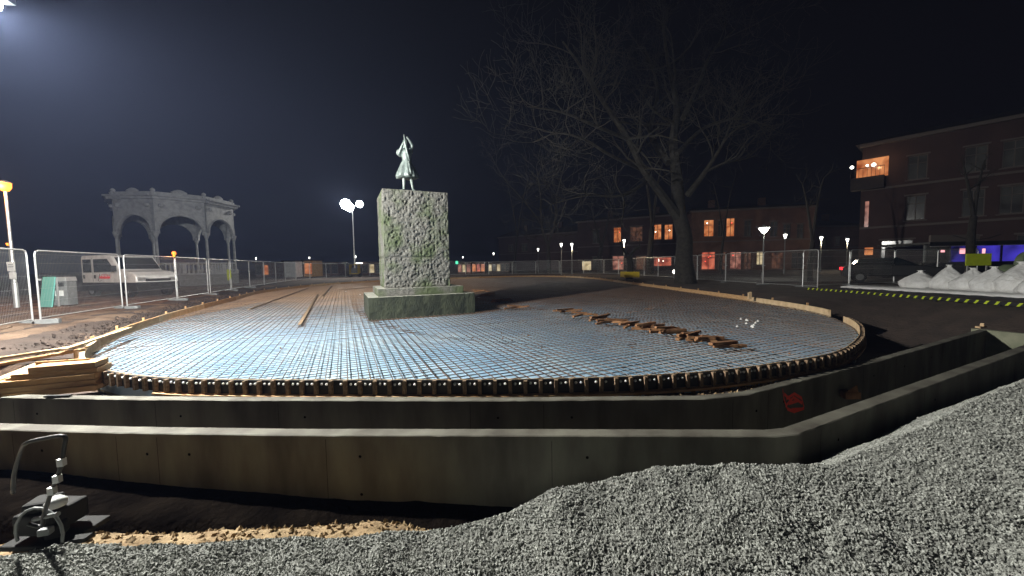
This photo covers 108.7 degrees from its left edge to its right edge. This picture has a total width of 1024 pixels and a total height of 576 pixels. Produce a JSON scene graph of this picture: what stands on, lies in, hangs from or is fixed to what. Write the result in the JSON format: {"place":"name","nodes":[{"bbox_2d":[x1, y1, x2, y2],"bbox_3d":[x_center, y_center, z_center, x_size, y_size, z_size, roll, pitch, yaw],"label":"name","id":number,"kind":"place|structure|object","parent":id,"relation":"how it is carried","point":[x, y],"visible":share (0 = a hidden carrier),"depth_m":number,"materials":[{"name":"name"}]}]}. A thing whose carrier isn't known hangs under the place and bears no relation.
{"place":"outdoors","nodes":[
{"label":"outdoors","id":0,"kind":"place"},
{"bbox_2d":[0,285,275,391],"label":"earth","id":1,"kind":"structure","parent":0,"point":[15,334],"depth_m":13.34,"materials":[{"name":"soil"}]},
{"bbox_2d":[0,180,19,307],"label":"street lamp","id":2,"kind":"object","parent":1,"relation":"on","point":[5,186],"visible":0.94,"depth_m":14.20,"materials":[{"name":"white"}]},
{"bbox_2d":[40,277,59,306],"bbox_3d":[-18.348,0.155,14.543,0.660,1.194,0.248,0,4,12],"label":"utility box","id":3,"kind":"object","parent":1,"relation":"on","point":[46,291],"visible":0.83,"depth_m":14.51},
{"bbox_2d":[53,277,77,305],"bbox_3d":[-18.169,0.119,14.912,0.555,1.140,0.480,-2,4,-12],"label":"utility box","id":4,"kind":"object","parent":1,"relation":"on","point":[70,290],"visible":0.76,"depth_m":14.77,"materials":[{"name":"metal"}]},
{"bbox_2d":[81,255,179,296],"bbox_3d":[-21.591,-0.709,20.804,4.860,2.300,2.360,0,4,18],"label":"white van","id":5,"kind":"object","parent":1,"relation":"on","point":[102,270],"visible":0.76,"depth_m":20.11,"materials":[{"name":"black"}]},
{"bbox_2d":[1,288,267,357],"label":"soil clods","id":6,"kind":"object","parent":1,"relation":"on","point":[82,337],"visible":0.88,"depth_m":9.73,"materials":[{"name":"soil"}]},
{"bbox_2d":[167,298,188,300],"bbox_3d":[-15.470,0.540,17.022,0.720,0.130,0.230,-3,4,-27],"label":"concrete block","id":7,"kind":"object","parent":1,"relation":"on","point":[177,299],"depth_m":16.94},
{"bbox_2d":[175,257,208,297],"bbox_3d":[-16.109,-0.565,18.565,0.050,1.941,3.492,-2,4,-21],"label":"fence","id":8,"kind":"object","parent":7,"relation":"on","point":[205,260],"visible":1,"depth_m":18.35,"materials":[{"name":"metal"}]},
{"bbox_2d":[203,293,218,294],"bbox_3d":[-16.825,0.342,20.513,0.720,0.130,0.230,-1,4,-9],"label":"concrete block","id":9,"kind":"object","parent":1,"relation":"on","point":[211,294],"depth_m":20.42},
{"bbox_2d":[208,259,230,292],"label":"fence","id":10,"kind":"object","parent":9,"relation":"on","point":[219,274],"visible":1,"depth_m":21.83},
{"bbox_2d":[0,470,517,544],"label":"pit floor","id":11,"kind":"structure","parent":0,"point":[132,507],"depth_m":3.57,"materials":[{"name":"soil"}]},
{"bbox_2d":[0,519,431,555],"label":"sand","id":12,"kind":"structure","parent":11,"relation":"on","point":[357,531],"depth_m":2.87,"materials":[{"name":"sand"}]},
{"bbox_2d":[0,434,110,551],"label":"plate compactor","id":13,"kind":"object","parent":12,"relation":"on","point":[53,515],"visible":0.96,"depth_m":2.70,"materials":[{"name":"black"}]},
{"bbox_2d":[0,345,1023,506],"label":"trench wall","id":14,"kind":"structure","parent":11,"relation":"on","point":[502,467],"depth_m":3.76,"materials":[{"name":"concrete"}]},
{"bbox_2d":[971,328,1023,357],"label":"cross wall","id":15,"kind":"structure","parent":11,"relation":"on","point":[997,342],"depth_m":8.40,"materials":[{"name":"concrete"}]},
{"bbox_2d":[0,266,1023,395],"bbox_3d":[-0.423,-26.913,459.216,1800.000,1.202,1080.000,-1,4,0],"label":"ground","id":16,"kind":"structure","parent":0,"point":[891,324],"depth_m":12.46,"materials":[{"name":"soil"}]},
{"bbox_2d":[19,318,61,323],"bbox_3d":[-13.062,0.932,10.186,0.720,0.130,0.230,-3,4,-31],"label":"concrete block","id":17,"kind":"object","parent":16,"relation":"on","point":[47,321],"depth_m":10.15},
{"bbox_2d":[33,250,122,318],"bbox_3d":[-13.660,-0.174,11.743,0.050,1.941,3.492,-2,4,-20],"label":"fence","id":18,"kind":"object","parent":17,"relation":"on","point":[37,285],"visible":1,"depth_m":11.27,"materials":[{"name":"metal"}]},
{"bbox_2d":[114,305,140,308],"bbox_3d":[-14.313,0.732,13.676,0.720,0.130,0.230,-2,4,-15],"label":"concrete block","id":19,"kind":"object","parent":16,"relation":"on","point":[130,307],"depth_m":13.60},
{"bbox_2d":[123,254,176,305],"bbox_3d":[-14.891,-0.375,15.240,0.052,1.941,3.492,-2,4,-19],"label":"fence","id":20,"kind":"object","parent":19,"relation":"on","point":[126,285],"visible":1,"depth_m":14.92,"materials":[{"name":"metal"}]},
{"bbox_2d":[101,188,239,285],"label":"bandstand","id":21,"kind":"structure","parent":16,"relation":"on","point":[152,211],"depth_m":32.85,"materials":[{"name":"white stone"}]},
{"bbox_2d":[253,262,280,276],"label":"kiosk","id":22,"kind":"object","parent":16,"relation":"on","point":[258,268],"visible":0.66,"depth_m":61.92,"materials":[{"name":"grey"}]},
{"bbox_2d":[281,260,302,276],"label":"container","id":23,"kind":"object","parent":16,"relation":"on","point":[299,262],"visible":0.75,"depth_m":57.95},
{"bbox_2d":[301,260,323,276],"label":"kiosk","id":24,"kind":"object","parent":16,"relation":"on","point":[314,264],"visible":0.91,"depth_m":59.98,"materials":[{"name":"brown wood"}]},
{"bbox_2d":[322,262,346,274],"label":"kiosk","id":25,"kind":"object","parent":16,"relation":"on","point":[336,269],"visible":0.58,"depth_m":67.84,"materials":[{"name":"grey"}]},
{"bbox_2d":[340,199,363,276],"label":"street lamp","id":26,"kind":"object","parent":16,"relation":"on","point":[346,204],"depth_m":53.38,"materials":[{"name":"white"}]},
{"bbox_2d":[359,261,379,274],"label":"kiosk","id":27,"kind":"object","parent":16,"relation":"on","point":[366,267],"visible":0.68,"depth_m":65.82,"materials":[{"name":"grey"}]},
{"bbox_2d":[458,262,472,273],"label":"kiosk","id":28,"kind":"object","parent":16,"relation":"on","point":[462,270],"visible":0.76,"depth_m":63.84,"materials":[{"name":"grey"}]},
{"bbox_2d":[73,275,866,396],"bbox_3d":[-4.029,-0.092,27.514,28.031,0.325,45.589,-1,4,0],"label":"formwork","id":29,"kind":"object","parent":16,"relation":"on","point":[625,385],"visible":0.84,"depth_m":5.00,"materials":[{"name":"brown wood"}]},
{"bbox_2d":[0,348,85,365],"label":"plank","id":30,"kind":"object","parent":29,"relation":"on","point":[14,361],"visible":1,"depth_m":6.17,"materials":[{"name":"brown wood"}]},
{"bbox_2d":[60,327,132,350],"bbox_3d":[-8.669,1.035,7.781,0.100,0.035,2.990,-3,4,-30],"label":"plank","id":31,"kind":"object","parent":29,"relation":"on","point":[93,339],"visible":1,"depth_m":7.40,"materials":[{"name":"brown wood"}]},
{"bbox_2d":[0,344,85,359],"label":"plank","id":32,"kind":"object","parent":31,"relation":"on","point":[28,354],"visible":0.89,"depth_m":6.30,"materials":[{"name":"brown wood"}]},
{"bbox_2d":[98,360,854,395],"bbox_3d":[-4.022,0.522,27.558,27.693,0.964,45.279,-1,4,0],"label":"slab base","id":33,"kind":"object","parent":16,"relation":"on","point":[100,390],"depth_m":5.74,"materials":[{"name":"concrete"}]},
{"bbox_2d":[92,280,857,395],"bbox_3d":[-4.028,0.122,27.533,27.773,0.165,45.359,-1,4,0],"label":"plastic sheet","id":34,"kind":"object","parent":33,"relation":"on","point":[120,390],"visible":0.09,"depth_m":7.64,"materials":[{"name":"plastic"}]},
{"bbox_2d":[164,285,337,321],"bbox_3d":[-11.235,-0.218,33.318,13.533,0.001,40.115,0,4,20],"label":"border lining","id":35,"kind":"object","parent":34,"relation":"on","point":[262,297],"visible":0.17,"depth_m":18.29,"materials":[{"name":"brown wood"}]},
{"bbox_2d":[364,188,474,321],"bbox_3d":[-3.532,-1.211,13.444,3.521,4.270,2.921,-3,4,-25],"label":"pedestal","id":36,"kind":"object","parent":34,"relation":"on","point":[413,245],"visible":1,"depth_m":12.44,"materials":[{"name":"grey stone"}]},
{"bbox_2d":[396,134,419,190],"bbox_3d":[-3.697,-4.316,12.976,0.950,1.982,0.840,-2,4,-10],"label":"statue","id":37,"kind":"object","parent":36,"relation":"on","point":[406,170],"visible":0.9,"depth_m":12.79,"materials":[{"name":"metal"}]},
{"bbox_2d":[88,277,857,378],"bbox_3d":[-4.034,-0.015,27.522,27.749,0.033,45.318,-1,4,0],"label":"rebar mesh","id":38,"kind":"object","parent":34,"relation":"on","point":[573,284],"visible":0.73,"depth_m":9.60,"materials":[{"name":"metal"}]},
{"bbox_2d":[595,318,629,324],"bbox_3d":[2.737,0.898,10.044,0.966,0.168,0.420,-1,4,3],"label":"spacer pile","id":39,"kind":"object","parent":38,"relation":"on","point":[608,320],"visible":0.96,"depth_m":9.98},
{"bbox_2d":[631,321,664,330],"bbox_3d":[3.350,0.919,8.989,0.874,0.207,0.385,-1,4,-5],"label":"spacer pile","id":40,"kind":"object","parent":38,"relation":"on","point":[651,325],"visible":0.83,"depth_m":8.91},
{"bbox_2d":[649,326,688,333],"bbox_3d":[3.591,0.961,8.443,0.916,0.225,0.278,-1,4,-6],"label":"spacer pile","id":41,"kind":"object","parent":38,"relation":"on","point":[667,330],"visible":0.95,"depth_m":8.36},
{"bbox_2d":[675,330,700,340],"bbox_3d":[3.850,1.016,7.915,0.901,0.153,0.259,-2,4,-19],"label":"spacer pile","id":42,"kind":"object","parent":38,"relation":"on","point":[682,335],"visible":0.79,"depth_m":7.82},
{"bbox_2d":[685,335,730,341],"bbox_3d":[4.028,1.042,7.491,0.895,0.156,0.245,-1,4,3],"label":"spacer pile","id":43,"kind":"object","parent":38,"relation":"on","point":[705,338],"visible":0.89,"depth_m":7.46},
{"bbox_2d":[709,340,746,347],"bbox_3d":[4.089,1.075,6.989,0.809,0.137,0.217,-2,4,-13],"label":"spacer pile","id":44,"kind":"object","parent":38,"relation":"on","point":[726,344],"visible":1,"depth_m":6.94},
{"bbox_2d":[472,261,486,272],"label":"kiosk","id":45,"kind":"object","parent":16,"relation":"on","point":[477,268],"visible":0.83,"depth_m":65.84,"materials":[{"name":"red"}]},
{"bbox_2d":[0,330,986,429],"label":"trench wall","id":46,"kind":"structure","parent":16,"relation":"on","point":[783,404],"depth_m":4.78,"materials":[{"name":"concrete"}]},
{"bbox_2d":[0,357,111,396],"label":"board stack","id":47,"kind":"object","parent":46,"relation":"on","point":[54,378],"visible":0.91,"depth_m":5.29,"materials":[{"name":"brown wood"}]},
{"bbox_2d":[840,385,860,398],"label":"wooden block","id":48,"kind":"structure","parent":46,"relation":"attached to","point":[853,393],"depth_m":5.49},
{"bbox_2d":[486,262,510,272],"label":"kiosk","id":49,"kind":"object","parent":16,"relation":"on","point":[496,267],"visible":0.89,"depth_m":69.83,"materials":[{"name":"grey"}]},
{"bbox_2d":[0,379,1023,575],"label":"gravel","id":50,"kind":"structure","parent":16,"relation":"on","point":[673,526],"depth_m":2.37,"materials":[{"name":"gravel"}]},
{"bbox_2d":[494,166,533,272],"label":"bare tree","id":51,"kind":"object","parent":16,"relation":"on","point":[514,256],"visible":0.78,"depth_m":61.41,"materials":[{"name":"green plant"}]},
{"bbox_2d":[473,116,580,272],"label":"bare tree","id":52,"kind":"object","parent":16,"relation":"on","point":[549,240],"visible":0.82,"depth_m":56.27,"materials":[{"name":"brown plant"}]},
{"bbox_2d":[618,237,640,278],"bbox_3d":[10.442,-2.626,33.026,2.472,3.770,0.870,-2,4,-14],"label":"pruned tree","id":53,"kind":"object","parent":16,"relation":"on","point":[630,268],"visible":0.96,"depth_m":32.76,"materials":[{"name":"brown plant"}]},
{"bbox_2d":[576,207,688,270],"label":"building","id":54,"kind":"structure","parent":16,"relation":"on","point":[664,245],"depth_m":66.80,"materials":[{"name":"paint"}]},
{"bbox_2d":[613,226,621,242],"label":"window","id":55,"kind":"structure","parent":54,"relation":"in","point":[616,233],"depth_m":67.75,"materials":[{"name":"orange"}]},
{"bbox_2d":[611,255,624,269],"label":"shop window","id":56,"kind":"structure","parent":54,"relation":"in","point":[616,264],"depth_m":68.03,"materials":[{"name":"red"}]},
{"bbox_2d":[629,225,642,241],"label":"window","id":57,"kind":"structure","parent":54,"relation":"in","point":[634,229],"depth_m":66.01,"materials":[{"name":"brown"}]},
{"bbox_2d":[635,255,646,269],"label":"shop window","id":58,"kind":"structure","parent":54,"relation":"in","point":[639,264],"depth_m":65.92,"materials":[{"name":"brown"}]},
{"bbox_2d":[653,256,671,266],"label":"window","id":59,"kind":"structure","parent":54,"relation":"in","point":[664,262],"depth_m":64.00,"materials":[{"name":"red"}]},
{"bbox_2d":[663,223,673,239],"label":"window","id":60,"kind":"structure","parent":54,"relation":"in","point":[668,229],"depth_m":63.21,"materials":[{"name":"orange"}]},
{"bbox_2d":[455,0,841,283],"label":"bare tree","id":61,"kind":"object","parent":16,"relation":"on","point":[684,269],"visible":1,"depth_m":22.04,"materials":[{"name":"brown plant"}]},
{"bbox_2d":[629,378,792,395],"bbox_3d":[0.176,1.442,4.997,8.704,0.064,0.609,-1,4,-3],"label":"grit","id":62,"kind":"object","parent":16,"relation":"on","point":[718,391],"visible":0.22,"depth_m":4.98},
{"bbox_2d":[697,254,725,280],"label":"fence","id":63,"kind":"object","parent":16,"relation":"on","point":[712,264],"visible":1,"depth_m":27.08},
{"bbox_2d":[725,252,763,283],"bbox_3d":[14.880,-1.302,23.657,0.050,1.941,3.492,-1,4,-3],"label":"fence","id":64,"kind":"object","parent":16,"relation":"on","point":[734,272],"visible":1,"depth_m":23.35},
{"bbox_2d":[686,197,818,270],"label":"building","id":65,"kind":"structure","parent":16,"relation":"on","point":[743,234],"depth_m":55.75,"materials":[{"name":"brown"}]},
{"bbox_2d":[701,250,716,269],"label":"shop window","id":66,"kind":"structure","parent":65,"relation":"in","point":[709,266],"depth_m":57.45,"materials":[{"name":"red"}]},
{"bbox_2d":[703,218,715,236],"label":"window","id":67,"kind":"structure","parent":65,"relation":"in","point":[708,224],"depth_m":57.12,"materials":[{"name":"orange"}]},
{"bbox_2d":[725,217,735,236],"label":"window","id":68,"kind":"structure","parent":65,"relation":"in","point":[730,223],"depth_m":56.38,"materials":[{"name":"orange"}]},
{"bbox_2d":[729,251,742,269],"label":"shop window","id":69,"kind":"structure","parent":65,"relation":"in","point":[735,261],"depth_m":56.49,"materials":[{"name":"red"}]},
{"bbox_2d":[743,219,752,236],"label":"window","id":70,"kind":"structure","parent":65,"relation":"in","point":[747,223],"depth_m":55.82,"materials":[{"name":"grey"}]},
{"bbox_2d":[743,251,752,269],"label":"shop window","id":71,"kind":"structure","parent":65,"relation":"in","point":[746,260],"depth_m":56.11,"materials":[{"name":"grey"}]},
{"bbox_2d":[770,251,783,269],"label":"shop window","id":72,"kind":"structure","parent":65,"relation":"in","point":[779,263],"depth_m":55.17,"materials":[{"name":"brown"}]},
{"bbox_2d":[791,251,805,268],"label":"shop window","id":73,"kind":"structure","parent":65,"relation":"in","point":[795,254],"depth_m":54.53,"materials":[{"name":"grey"}]},
{"bbox_2d":[763,249,818,287],"bbox_3d":[15.182,-1.087,20.173,0.050,1.941,3.492,-1,4,-7],"label":"fence","id":74,"kind":"object","parent":16,"relation":"on","point":[790,267],"visible":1,"depth_m":19.88,"materials":[{"name":"metal"}]},
{"bbox_2d":[802,250,849,285],"bbox_3d":[16.940,-1.090,19.774,3.492,1.941,0.050,-2,4,-16],"label":"fence","id":75,"kind":"object","parent":16,"relation":"on","point":[826,265],"visible":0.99,"depth_m":19.79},
{"bbox_2d":[813,214,859,267],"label":"building","id":76,"kind":"structure","parent":16,"relation":"on","point":[834,233],"depth_m":65.72,"materials":[{"name":"grey"}]},
{"bbox_2d":[849,249,894,283],"bbox_3d":[20.351,-1.203,20.727,3.492,1.941,0.050,-2,4,-15],"label":"fence","id":77,"kind":"object","parent":16,"relation":"on","point":[870,266],"visible":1,"depth_m":20.70,"materials":[{"name":"metal"}]},
{"bbox_2d":[807,288,1023,306],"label":"hazard rail","id":78,"kind":"object","parent":16,"relation":"on","point":[997,303],"visible":0.88,"depth_m":12.41,"materials":[{"name":"yellow"}]},
{"bbox_2d":[894,249,938,282],"bbox_3d":[23.762,-1.310,21.579,3.492,1.941,0.052,-2,4,-13],"label":"fence","id":79,"kind":"object","parent":16,"relation":"on","point":[917,254],"visible":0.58,"depth_m":21.54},
{"bbox_2d":[841,288,1023,300],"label":"pallet platform","id":80,"kind":"structure","parent":16,"relation":"on","point":[989,297],"depth_m":13.64,"materials":[{"name":"black"}]},
{"bbox_2d":[841,284,1023,297],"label":"cover sheet","id":81,"kind":"object","parent":80,"relation":"on","point":[893,287],"visible":0.66,"depth_m":14.36,"materials":[{"name":"plastic"}]},
{"bbox_2d":[898,270,932,287],"bbox_3d":[17.404,-0.387,15.676,1.361,0.729,1.330,-1,4,-6],"label":"bulk bag","id":82,"kind":"object","parent":81,"relation":"on","point":[920,279],"visible":0.85,"depth_m":15.46,"materials":[{"name":"fabric"}]},
{"bbox_2d":[930,265,961,288],"bbox_3d":[17.610,-0.457,14.855,1.117,0.964,1.132,-4,5,-44],"label":"bulk bag","id":83,"kind":"object","parent":81,"relation":"on","point":[941,279],"visible":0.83,"depth_m":14.70,"materials":[{"name":"fabric"}]},
{"bbox_2d":[947,268,981,290],"bbox_3d":[17.686,-0.353,14.126,1.246,0.847,1.284,2,5,40],"label":"bulk bag","id":84,"kind":"object","parent":81,"relation":"on","point":[960,282],"visible":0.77,"depth_m":14.05,"materials":[{"name":"fabric"}]},
{"bbox_2d":[968,266,1003,291],"bbox_3d":[17.728,-0.340,13.480,1.371,0.899,1.364,-4,5,-44],"label":"bulk bag","id":85,"kind":"object","parent":81,"relation":"on","point":[982,281],"visible":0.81,"depth_m":13.42,"materials":[{"name":"fabric"}]},
{"bbox_2d":[992,261,1023,292],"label":"bulk bag","id":86,"kind":"object","parent":81,"relation":"on","point":[1009,280],"visible":0.87,"depth_m":12.80,"materials":[{"name":"fabric"}]},
{"bbox_2d":[998,252,1023,271],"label":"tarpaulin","id":87,"kind":"object","parent":81,"relation":"on","point":[1019,257],"visible":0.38,"depth_m":14.25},
{"bbox_2d":[965,253,991,271],"bbox_3d":[21.935,-0.780,17.327,1.050,1.680,0.080,-1,4,6],"label":"sign board","id":88,"kind":"object","parent":16,"relation":"on","point":[978,259],"visible":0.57,"depth_m":17.26,"materials":[{"name":"metal"}]},
{"bbox_2d":[0,0,1023,273],"label":"sky","id":89,"kind":"structure","parent":0,"point":[287,111],"materials":[{"name":"black"}]},
{"bbox_2d":[497,222,577,269],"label":"building","id":90,"kind":"structure","parent":0,"point":[524,252],"depth_m":91.44,"materials":[{"name":"paint"}]},
{"bbox_2d":[579,268,900,281],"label":"pavement","id":91,"kind":"structure","parent":0,"point":[777,273],"depth_m":34.29,"materials":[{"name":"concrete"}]},
{"bbox_2d":[581,181,622,271],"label":"bare tree","id":92,"kind":"object","parent":91,"relation":"on","point":[600,251],"visible":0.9,"depth_m":57.49,"materials":[{"name":"brown plant"}]},
{"bbox_2d":[636,145,663,273],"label":"bare tree","id":93,"kind":"object","parent":91,"relation":"on","point":[649,261],"visible":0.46,"depth_m":44.45,"materials":[{"name":"brown plant"}]},
{"bbox_2d":[705,164,740,273],"bbox_3d":[22.774,-7.437,39.857,4.527,12.131,3.221,-1,4,0],"label":"bare tree","id":94,"kind":"object","parent":91,"relation":"on","point":[721,251],"visible":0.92,"depth_m":39.65,"materials":[{"name":"brown plant"}]},
{"bbox_2d":[793,162,839,280],"bbox_3d":[19.429,-4.152,23.799,3.137,7.737,1.974,-2,4,-23],"label":"bare tree","id":95,"kind":"object","parent":91,"relation":"on","point":[812,243],"visible":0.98,"depth_m":23.76,"materials":[{"name":"brown plant"}]},
{"bbox_2d":[840,257,943,281],"bbox_3d":[22.348,-1.082,21.806,4.260,1.460,1.804,2,5,38],"label":"parked car","id":96,"kind":"object","parent":91,"relation":"on","point":[900,267],"visible":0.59,"depth_m":21.31,"materials":[{"name":"black"}]},
{"bbox_2d":[850,109,1023,258],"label":"corner building","id":97,"kind":"structure","parent":91,"relation":"on","point":[911,186],"depth_m":33.41,"materials":[{"name":"brick"}]},
{"bbox_2d":[879,237,915,257],"bbox_3d":[37.465,-3.307,35.848,0.320,3.055,2.500,-4,5,-40],"label":"shop window","id":98,"kind":"structure","parent":97,"relation":"in","point":[894,240],"depth_m":35.97,"materials":[{"name":"grey"}]},
{"bbox_2d":[903,192,928,221],"bbox_3d":[38.117,-7.594,34.707,0.320,2.555,1.550,-4,5,-40],"label":"window","id":99,"kind":"structure","parent":97,"relation":"in","point":[915,205],"depth_m":34.76,"materials":[{"name":"grey"}]},
{"bbox_2d":[905,151,930,181],"bbox_3d":[38.058,-11.352,34.470,0.320,2.455,1.550,-4,5,-40],"label":"window","id":100,"kind":"structure","parent":97,"relation":"in","point":[917,165],"depth_m":34.53,"materials":[{"name":"grey"}]},
{"bbox_2d":[958,186,988,217],"bbox_3d":[40.284,-7.463,32.095,0.320,2.555,1.550,-4,5,-40],"label":"window","id":101,"kind":"structure","parent":97,"relation":"in","point":[965,212],"depth_m":32.11,"materials":[{"name":"grey"}]},
{"bbox_2d":[961,141,991,174],"bbox_3d":[40.225,-11.222,31.859,0.320,2.455,1.550,-4,5,-40],"label":"window","id":102,"kind":"structure","parent":97,"relation":"in","point":[976,152],"depth_m":31.91,"materials":[{"name":"grey"}]},
{"bbox_2d":[995,182,1023,215],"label":"window","id":103,"kind":"structure","parent":97,"relation":"in","point":[1011,200],"depth_m":30.62,"materials":[{"name":"grey"}]},
{"bbox_2d":[998,136,1023,169],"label":"window","id":104,"kind":"structure","parent":97,"relation":"in","point":[1013,151],"depth_m":30.45,"materials":[{"name":"grey"}]},
{"bbox_2d":[948,148,998,271],"bbox_3d":[26.599,-4.141,21.176,2.647,7.734,1.464,-1,4,-8],"label":"bare tree","id":105,"kind":"object","parent":91,"relation":"on","point":[970,247],"visible":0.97,"depth_m":21.21,"materials":[{"name":"brown plant"}]},
{"bbox_2d":[877,234,1023,278],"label":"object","id":106,"kind":"object","parent":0,"point":[1006,252],"visible":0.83,"depth_m":23.55,"materials":[{"name":"black"}]},
{"bbox_2d":[926,245,948,261],"bbox_3d":[27.553,-2.230,23.838,1.268,1.093,0.040,0,4,9],"label":"window","id":107,"kind":"structure","parent":106,"relation":"in","point":[943,254],"depth_m":23.83,"materials":[{"name":"black"}]},
{"bbox_2d":[951,246,964,261],"bbox_3d":[28.924,-2.237,23.621,1.268,1.093,0.040,0,4,9],"label":"window","id":108,"kind":"structure","parent":106,"relation":"in","point":[956,248],"depth_m":23.64,"materials":[{"name":"blue"}]},
{"bbox_2d":[977,245,999,260],"bbox_3d":[30.295,-2.245,23.404,1.268,1.093,0.040,0,4,9],"label":"window","id":109,"kind":"structure","parent":106,"relation":"in","point":[995,250],"depth_m":23.34,"materials":[{"name":"blue"}]},
{"bbox_2d":[1002,244,1023,260],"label":"window","id":110,"kind":"structure","parent":106,"relation":"in","point":[1010,252],"depth_m":23.19,"materials":[{"name":"blue"}]},
{"bbox_3d":[-11.417,1.117,6.839,0.720,0.130,0.230,-2,4,-22],"label":"concrete block","id":111,"kind":"object","parent":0,"visible":0},
{"bbox_2d":[0,248,33,324],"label":"fence","id":112,"kind":"object","parent":111,"relation":"on","point":[29,285],"visible":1,"depth_m":9.61,"materials":[{"name":"metal"}]},
{"bbox_3d":[-19.403,-0.041,27.232,0.720,0.130,0.230,-3,4,-34],"label":"concrete block","id":113,"kind":"object","parent":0,"visible":0},
{"bbox_2d":[230,260,249,288],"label":"fence","id":114,"kind":"object","parent":113,"relation":"on","point":[239,272],"visible":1,"depth_m":25.31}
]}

